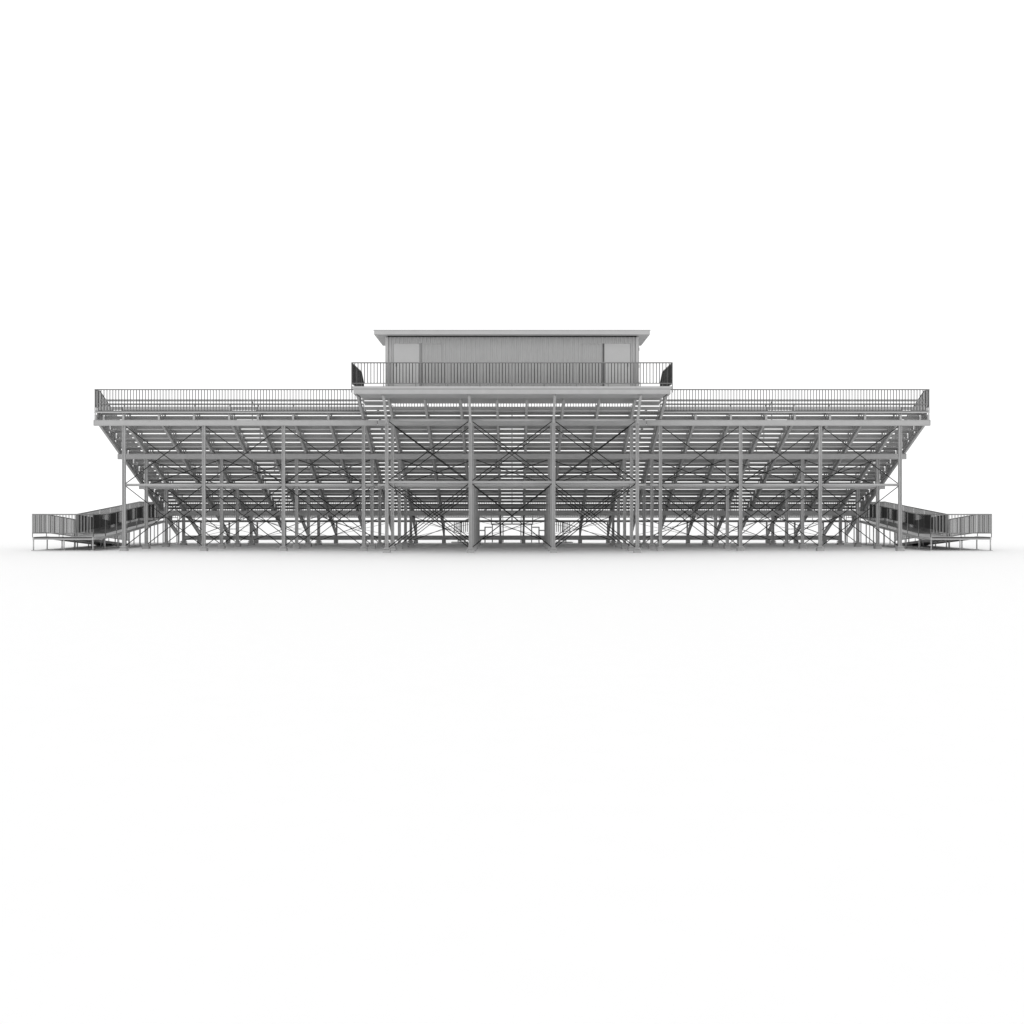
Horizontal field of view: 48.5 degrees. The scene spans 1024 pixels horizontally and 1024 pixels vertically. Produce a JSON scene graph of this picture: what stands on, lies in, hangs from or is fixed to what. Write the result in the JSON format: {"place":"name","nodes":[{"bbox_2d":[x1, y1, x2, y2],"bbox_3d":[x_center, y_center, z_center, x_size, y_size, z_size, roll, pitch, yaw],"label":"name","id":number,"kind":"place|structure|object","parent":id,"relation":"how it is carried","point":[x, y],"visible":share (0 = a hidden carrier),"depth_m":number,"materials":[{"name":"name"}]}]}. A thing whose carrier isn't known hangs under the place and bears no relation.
{"place":"outdoors","nodes":[
{"label":"outdoors","id":0,"kind":"place"},
{"bbox_2d":[0,512,1023,1023],"bbox_3d":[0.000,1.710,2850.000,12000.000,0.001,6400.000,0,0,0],"label":"ground","id":1,"kind":"structure","parent":0,"point":[512,782],"depth_m":7.27,"materials":[{"name":"white"}]},
{"bbox_2d":[31,501,177,550],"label":"access ramp","id":2,"kind":"structure","parent":1,"relation":"on","point":[92,528],"depth_m":52.95,"materials":[{"name":"metal"}]},
{"bbox_2d":[93,389,403,550],"bbox_3d":[-12.123,-1.845,55.360,12.481,7.109,14.520,0,0,0],"label":"bleacher section","id":3,"kind":"object","parent":1,"relation":"on","point":[123,426],"visible":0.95,"depth_m":53.02,"materials":[{"name":"metal"}]},
{"bbox_2d":[451,506,511,542],"bbox_3d":[-1.676,0.700,63.269,3.348,2.020,1.242,0,0,0],"label":"front stair","id":4,"kind":"object","parent":1,"relation":"on","point":[460,528],"visible":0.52,"depth_m":62.67,"materials":[{"name":"metal"}]},
{"bbox_2d":[351,362,672,552],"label":"press box platform","id":5,"kind":"structure","parent":1,"relation":"on","point":[470,395],"depth_m":47.34,"materials":[{"name":"metal"}]},
{"bbox_2d":[373,330,650,385],"bbox_3d":[0.000,-6.275,48.194,11.360,2.380,3.212,0,0,0],"label":"press box","id":6,"kind":"object","parent":5,"relation":"on","point":[511,345],"visible":0.62,"depth_m":47.08,"materials":[{"name":"grey metal"}]},
{"bbox_2d":[393,344,420,385],"bbox_3d":[-4.344,-6.027,47.096,1.153,1.885,0.057,0,0,0],"label":"door","id":7,"kind":"structure","parent":6,"relation":"in","point":[401,352],"depth_m":47.08,"materials":[{"name":"paint"}]},
{"bbox_2d":[604,344,630,385],"bbox_3d":[4.386,-6.027,47.096,1.153,1.885,0.057,0,0,0],"label":"door","id":8,"kind":"structure","parent":6,"relation":"in","point":[612,352],"depth_m":47.08,"materials":[{"name":"paint"}]},
{"bbox_2d":[363,398,660,550],"bbox_3d":[0.000,-1.679,55.510,12.920,6.779,14.220,0,0,0],"label":"bleacher section","id":9,"kind":"object","parent":1,"relation":"on","point":[402,460],"visible":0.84,"depth_m":53.12,"materials":[{"name":"metal"}]},
{"bbox_2d":[512,506,572,542],"bbox_3d":[1.676,0.700,63.269,3.348,2.020,1.242,0,0,0],"label":"front stair","id":10,"kind":"object","parent":1,"relation":"on","point":[563,528],"visible":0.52,"depth_m":62.67,"materials":[{"name":"metal"}]},
{"bbox_2d":[620,389,930,550],"bbox_3d":[12.123,-1.845,55.360,12.481,7.109,14.520,0,0,0],"label":"bleacher section","id":11,"kind":"object","parent":1,"relation":"on","point":[900,426],"visible":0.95,"depth_m":53.02,"materials":[{"name":"metal"}]},
{"bbox_2d":[846,501,992,550],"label":"access ramp","id":12,"kind":"structure","parent":1,"relation":"on","point":[931,528],"depth_m":52.95,"materials":[{"name":"metal"}]},
{"bbox_2d":[0,0,1023,511],"label":"sky","id":13,"kind":"structure","parent":0,"point":[195,194],"materials":[{"name":"white"}]}
]}

